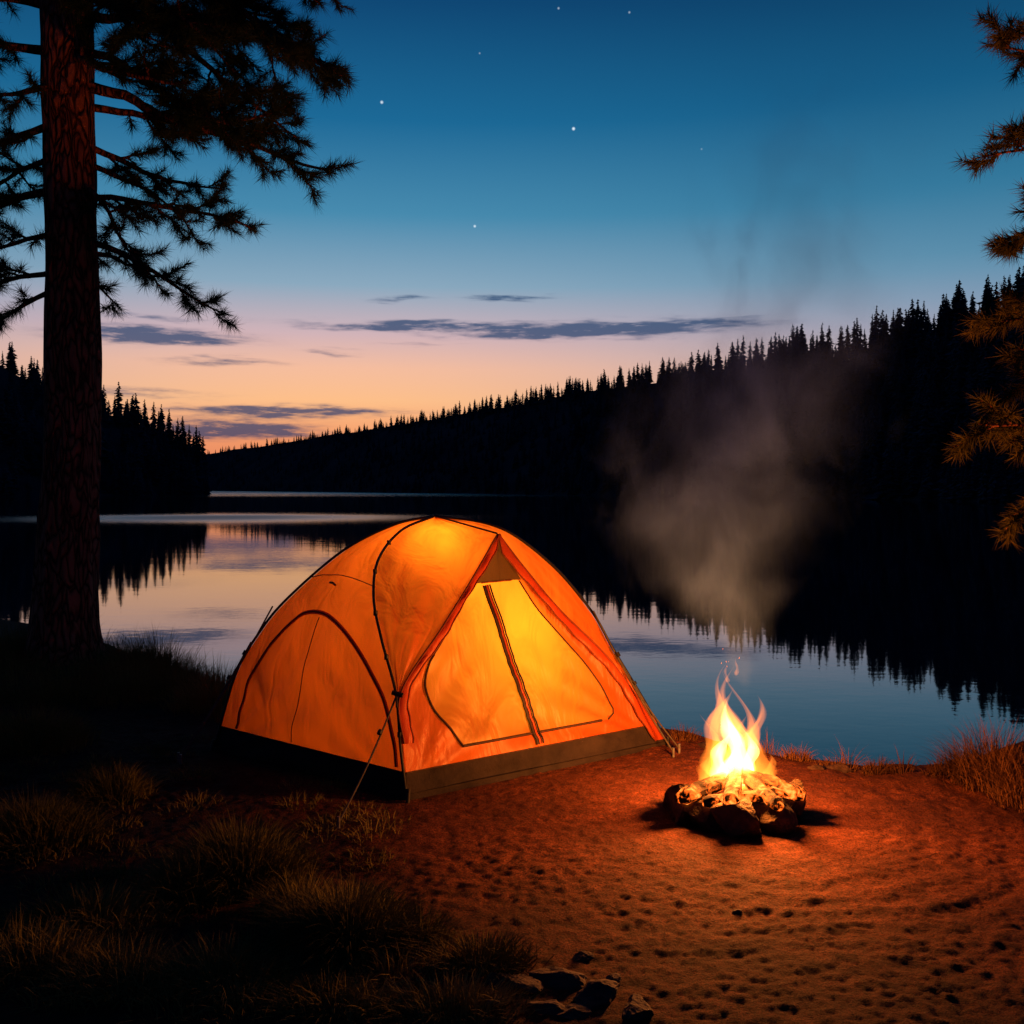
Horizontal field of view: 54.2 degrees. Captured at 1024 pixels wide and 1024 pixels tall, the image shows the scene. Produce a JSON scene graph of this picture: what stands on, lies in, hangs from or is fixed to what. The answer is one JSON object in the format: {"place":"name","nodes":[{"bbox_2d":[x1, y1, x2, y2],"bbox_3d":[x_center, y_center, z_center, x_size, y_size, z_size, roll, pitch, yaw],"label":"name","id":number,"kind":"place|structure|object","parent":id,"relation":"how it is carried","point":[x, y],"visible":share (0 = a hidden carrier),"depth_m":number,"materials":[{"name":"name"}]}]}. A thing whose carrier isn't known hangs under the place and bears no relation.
{"place":"outdoors","nodes":[
{"label":"outdoors","id":0,"kind":"place"},
{"bbox_2d":[0,365,205,496],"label":"hill","id":1,"kind":"structure","parent":0,"point":[35,478],"depth_m":247.56,"materials":[{"name":"black plant"}]},
{"bbox_2d":[0,342,215,496],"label":"distant forest","id":2,"kind":"object","parent":1,"relation":"on","point":[131,416],"visible":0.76,"depth_m":254.56,"materials":[{"name":"black plant"}]},
{"bbox_2d":[395,695,397,707],"bbox_3d":[-0.632,1.039,5.481,0.017,0.065,0.041,0,1,0],"label":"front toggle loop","id":3,"kind":"object","parent":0,"point":[396,698],"visible":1,"depth_m":5.48,"materials":[{"name":"black fabric"}]},
{"bbox_2d":[216,741,664,793],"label":"floor","id":4,"kind":"structure","parent":0,"point":[518,770],"depth_m":5.92,"materials":[{"name":"brown fabric"}]},
{"bbox_2d":[403,544,665,799],"bbox_3d":[0.109,0.847,6.143,1.970,1.412,0.419,-1,2,-36],"label":"door panel","id":5,"kind":"structure","parent":4,"relation":"on","point":[473,693],"depth_m":6.02,"materials":[{"name":"fabric"}]},
{"bbox_2d":[424,654,463,745],"bbox_3d":[-0.392,1.074,5.686,0.216,0.516,0.098,1,1,23],"label":"door zipper","id":6,"kind":"structure","parent":5,"relation":"attached to","point":[436,712],"depth_m":5.68,"materials":[{"name":"black fabric"}]},
{"bbox_2d":[481,579,511,583],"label":"tent seam","id":7,"kind":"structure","parent":5,"relation":"on","point":[496,581],"depth_m":6.16,"materials":[{"name":"orange fabric"}]},
{"bbox_2d":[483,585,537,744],"bbox_3d":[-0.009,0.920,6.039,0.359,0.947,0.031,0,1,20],"label":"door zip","id":8,"kind":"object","parent":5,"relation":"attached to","point":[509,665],"depth_m":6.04,"materials":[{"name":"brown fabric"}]},
{"bbox_2d":[484,585,541,743],"bbox_3d":[0.007,0.918,6.059,0.371,0.947,0.055,0,1,20],"label":"zip flap door","id":9,"kind":"structure","parent":5,"relation":"attached to","point":[513,663],"depth_m":6.06,"materials":[{"name":"brown fabric"}]},
{"bbox_2d":[486,584,544,743],"bbox_3d":[0.030,0.914,6.067,0.359,0.947,0.031,0,1,20],"label":"door zip","id":10,"kind":"object","parent":5,"relation":"attached to","point":[515,663],"depth_m":6.07,"materials":[{"name":"brown fabric"}]},
{"bbox_2d":[406,726,644,773],"bbox_3d":[0.168,1.410,6.005,1.867,0.018,0.037,-1,2,-36],"label":"band seam front","id":11,"kind":"object","parent":5,"relation":"attached to","point":[521,750],"visible":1,"depth_m":5.89,"materials":[{"name":"brown fabric"}]},
{"bbox_2d":[463,719,602,747],"bbox_3d":[0.143,1.327,6.011,1.063,0.024,0.028,-1,2,-37],"label":"zip bottom door","id":12,"kind":"structure","parent":5,"relation":"on","point":[527,734],"depth_m":5.98,"materials":[{"name":"brown fabric"}]},
{"bbox_2d":[519,580,613,719],"bbox_3d":[0.350,0.878,6.349,0.621,0.899,0.051,0,1,-9],"label":"door edge","id":13,"kind":"object","parent":5,"relation":"attached to","point":[561,636],"depth_m":6.37,"materials":[{"name":"brown fabric"}]},
{"bbox_2d":[500,534,662,739],"bbox_3d":[0.455,0.812,6.384,1.125,1.364,0.058,0,1,-15],"label":"flap","id":14,"kind":"object","parent":5,"relation":"attached to","point":[598,653],"visible":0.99,"depth_m":6.37,"materials":[{"name":"fabric"}]},
{"bbox_2d":[499,536,655,740],"bbox_3d":[0.426,0.818,6.362,1.065,1.360,0.039,0,1,-15],"label":"flap right hem","id":15,"kind":"object","parent":14,"relation":"attached to","point":[545,602],"visible":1,"depth_m":6.34,"materials":[{"name":"fabric"}]},
{"bbox_2d":[499,535,663,738],"bbox_3d":[0.453,0.811,6.397,1.131,1.362,0.044,0,1,-16],"label":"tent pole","id":16,"kind":"object","parent":14,"relation":"attached to","point":[573,623],"visible":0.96,"depth_m":6.39,"materials":[{"name":"orange fabric"}]},
{"bbox_2d":[436,517,666,744],"bbox_3d":[0.258,0.792,6.404,1.536,1.521,0.325,0,1,0],"label":"fly panel","id":17,"kind":"object","parent":4,"relation":"on","point":[558,590],"visible":0.86,"depth_m":6.46,"materials":[{"name":"fabric"}]},
{"bbox_2d":[435,515,497,533],"bbox_3d":[-0.295,0.079,6.360,0.502,0.112,0.016,1,2,35],"label":"ridge seam","id":18,"kind":"object","parent":17,"relation":"attached to","point":[466,524],"visible":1,"depth_m":6.35,"materials":[{"name":"brown fabric"}]},
{"bbox_2d":[0,619,1023,1023],"bbox_3d":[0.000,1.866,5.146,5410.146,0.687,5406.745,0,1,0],"label":"ground","id":19,"kind":"structure","parent":0,"point":[858,897],"depth_m":4.37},
{"bbox_2d":[0,0,363,666],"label":"pine tree","id":20,"kind":"object","parent":19,"relation":"on","point":[64,610],"visible":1,"depth_m":9.70,"materials":[{"name":"brown plant"}]},
{"bbox_2d":[0,605,564,1023],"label":"grass","id":21,"kind":"structure","parent":19,"relation":"on","point":[226,868],"depth_m":3.93,"materials":[{"name":"plant"}]},
{"bbox_2d":[215,520,426,798],"bbox_3d":[-1.212,0.802,5.975,1.436,1.511,1.108,0,1,0],"label":"side panel","id":22,"kind":"object","parent":19,"relation":"on","point":[340,711],"visible":0.98,"depth_m":5.96,"materials":[{"name":"fabric"}]},
{"bbox_2d":[291,617,319,742],"bbox_3d":[-1.244,1.012,6.023,0.177,0.750,0.030,0,1,-20],"label":"side seam","id":23,"kind":"object","parent":22,"relation":"attached to","point":[301,679],"visible":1,"depth_m":6.00,"materials":[{"name":"brown fabric"}]},
{"bbox_2d":[221,726,401,772],"bbox_3d":[-1.244,1.401,5.959,1.685,0.020,0.039,1,2,39],"label":"band seam","id":24,"kind":"object","parent":22,"relation":"attached to","point":[315,750],"visible":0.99,"depth_m":5.87,"materials":[{"name":"brown fabric"}]},
{"bbox_2d":[235,610,397,766],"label":"tent side seam","id":25,"kind":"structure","parent":22,"relation":"attached to","point":[345,633],"depth_m":5.88,"materials":[{"name":"brown fabric"}]},
{"bbox_2d":[215,515,431,745],"bbox_3d":[-1.222,0.768,6.513,1.435,1.501,0.049,0,1,-2],"label":"pole","id":26,"kind":"object","parent":22,"relation":"attached to","point":[299,587],"visible":0.9,"depth_m":6.50,"materials":[{"name":"black metal"}]},
{"bbox_2d":[312,574,375,586],"bbox_3d":[-1.055,0.410,6.173,0.018,0.048,0.834,-1,2,-37],"label":"seam","id":27,"kind":"object","parent":22,"relation":"attached to","point":[342,575],"visible":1,"depth_m":6.13,"materials":[{"name":"brown fabric"}]},
{"bbox_2d":[337,816,339,828],"bbox_3d":[-0.865,1.584,4.989,0.015,0.130,0.015,1,1,22],"label":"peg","id":28,"kind":"object","parent":19,"relation":"on","point":[338,822],"visible":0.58,"depth_m":4.98,"materials":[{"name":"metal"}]},
{"bbox_2d":[340,698,394,820],"bbox_3d":[-0.750,1.279,5.253,0.011,0.536,0.594,1,1,23],"label":"guy line","id":29,"kind":"object","parent":28,"relation":"attached to","point":[359,781],"visible":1,"depth_m":5.23,"materials":[{"name":"brown fabric"}]},
{"bbox_2d":[372,515,433,796],"bbox_3d":[-0.675,0.783,5.965,0.283,1.499,1.113,0,1,3],"label":"tent pole","id":30,"kind":"object","parent":19,"relation":"on","point":[381,637],"visible":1,"depth_m":5.64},
{"bbox_2d":[406,789,410,802],"bbox_3d":[-0.563,1.561,5.404,0.024,0.126,0.054,0,1,11],"label":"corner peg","id":31,"kind":"object","parent":19,"relation":"in","point":[408,791],"visible":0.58,"depth_m":5.40,"materials":[{"name":"metal"}]},
{"bbox_2d":[376,517,495,788],"bbox_3d":[-0.545,0.800,5.974,0.526,1.515,1.015,1,2,29],"label":"fly panel","id":32,"kind":"object","parent":19,"relation":"on","point":[427,569],"visible":1,"depth_m":5.93,"materials":[{"name":"fabric"}]},
{"bbox_2d":[391,690,403,697],"bbox_3d":[-0.630,1.001,5.501,0.068,0.042,0.038,0,1,0],"label":"front toggle","id":33,"kind":"object","parent":32,"relation":"attached to","point":[397,693],"visible":1,"depth_m":5.49,"materials":[{"name":"black plastic"}]},
{"bbox_2d":[400,534,499,743],"bbox_3d":[-0.351,0.700,5.840,0.089,1.114,0.939,1,2,32],"label":"flap","id":34,"kind":"object","parent":32,"relation":"attached to","point":[405,723],"visible":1,"depth_m":5.65,"materials":[{"name":"fabric"}]},
{"bbox_2d":[397,534,497,743],"bbox_3d":[-0.363,0.698,5.840,0.075,1.111,0.945,1,2,32],"label":"tent door trim","id":35,"kind":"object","parent":34,"relation":"attached to","point":[433,640],"visible":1,"depth_m":5.68,"materials":[{"name":"orange fabric"}]},
{"bbox_2d":[407,538,498,742],"bbox_3d":[-0.335,0.704,5.859,0.075,1.109,0.896,1,2,32],"label":"flap left hem","id":36,"kind":"object","parent":34,"relation":"attached to","point":[444,638],"visible":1,"depth_m":5.71,"materials":[{"name":"fabric"}]},
{"bbox_2d":[436,515,665,742],"bbox_3d":[0.266,0.768,6.546,1.519,1.502,0.037,0,1,-2],"label":"pole","id":37,"kind":"object","parent":19,"relation":"on","point":[545,558],"visible":0.84,"depth_m":6.54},
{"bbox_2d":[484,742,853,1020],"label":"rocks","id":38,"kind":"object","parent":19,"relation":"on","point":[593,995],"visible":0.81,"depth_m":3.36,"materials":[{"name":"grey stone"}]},
{"bbox_2d":[672,747,674,756],"bbox_3d":[1.020,1.553,6.319,0.015,0.130,0.015,-1,1,-22],"label":"peg","id":39,"kind":"object","parent":19,"relation":"on","point":[673,751],"visible":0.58,"depth_m":6.31,"materials":[{"name":"wood"}]},
{"bbox_2d":[593,611,671,750],"bbox_3d":[0.775,1.081,6.418,0.546,0.875,0.011,1,2,24],"label":"guy line","id":40,"kind":"object","parent":39,"relation":"attached to","point":[631,681],"visible":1,"depth_m":6.42,"materials":[{"name":"fabric"}]},
{"bbox_2d":[662,657,805,836],"bbox_3d":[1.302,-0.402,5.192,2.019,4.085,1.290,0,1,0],"label":"campfire","id":41,"kind":"object","parent":19,"relation":"on","point":[748,802],"visible":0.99,"depth_m":5.03,"materials":[{"name":"wood"}]},
{"bbox_2d":[936,2,1023,550],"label":"pine tree","id":42,"kind":"object","parent":19,"relation":"on","point":[1009,246],"visible":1,"depth_m":6.07,"materials":[{"name":"brown plant"}]},
{"bbox_3d":[-2.040,1.558,6.159,0.016,0.130,0.016,0,1,0],"label":"peg","id":43,"kind":"object","parent":19,"relation":"on","visible":0},
{"bbox_2d":[182,606,272,757],"bbox_3d":[-1.790,1.065,6.297,0.592,0.916,0.011,-1,2,-31],"label":"guy line","id":44,"kind":"object","parent":43,"relation":"attached to","point":[194,738],"visible":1,"depth_m":6.29,"materials":[{"name":"black fabric"}]},
{"bbox_3d":[-2.080,1.566,6.239,0.016,0.130,0.016,0,1,0],"label":"peg","id":45,"kind":"object","parent":19,"relation":"on","visible":0},
{"bbox_2d":[180,642,251,753],"bbox_3d":[-1.888,1.188,6.369,0.483,0.686,0.011,-1,2,-36],"label":"guy line","id":46,"kind":"object","parent":45,"relation":"attached to","point":[215,702],"visible":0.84,"depth_m":6.36,"materials":[{"name":"black fabric"}]},
{"bbox_3d":[1.070,1.547,6.399,0.016,0.130,0.016,0,1,0],"label":"peg","id":47,"kind":"object","parent":19,"relation":"on","visible":0},
{"bbox_2d":[614,654,677,747],"bbox_3d":[0.870,1.218,6.461,0.433,0.592,0.011,0,1,19],"label":"guy line","id":48,"kind":"object","parent":47,"relation":"attached to","point":[660,724],"visible":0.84,"depth_m":6.44,"materials":[{"name":"fabric"}]},
{"bbox_2d":[0,491,1023,765],"bbox_3d":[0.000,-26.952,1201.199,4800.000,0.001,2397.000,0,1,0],"label":"lake water","id":49,"kind":"structure","parent":0,"point":[870,629],"depth_m":18.71,"materials":[{"name":"blue liquid"}]},
{"bbox_2d":[0,0,1023,453],"label":"sky","id":50,"kind":"structure","parent":0,"point":[544,192],"materials":[{"name":"blue"}]},
{"bbox_2d":[206,322,1023,502],"bbox_3d":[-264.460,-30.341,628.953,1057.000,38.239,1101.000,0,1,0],"label":"hill","id":51,"kind":"structure","parent":0,"point":[316,474],"depth_m":347.56,"materials":[{"name":"black plant"}]},
{"bbox_2d":[207,265,1023,502],"bbox_3d":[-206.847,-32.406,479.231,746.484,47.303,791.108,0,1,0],"label":"distant forest","id":52,"kind":"object","parent":51,"relation":"on","point":[846,393],"visible":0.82,"depth_m":210.07,"materials":[{"name":"black plant"}]},
{"bbox_2d":[665,713,1023,813],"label":"dry grass","id":53,"kind":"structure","parent":0,"point":[995,776],"depth_m":5.70,"materials":[{"name":"brown plant"}]}
]}

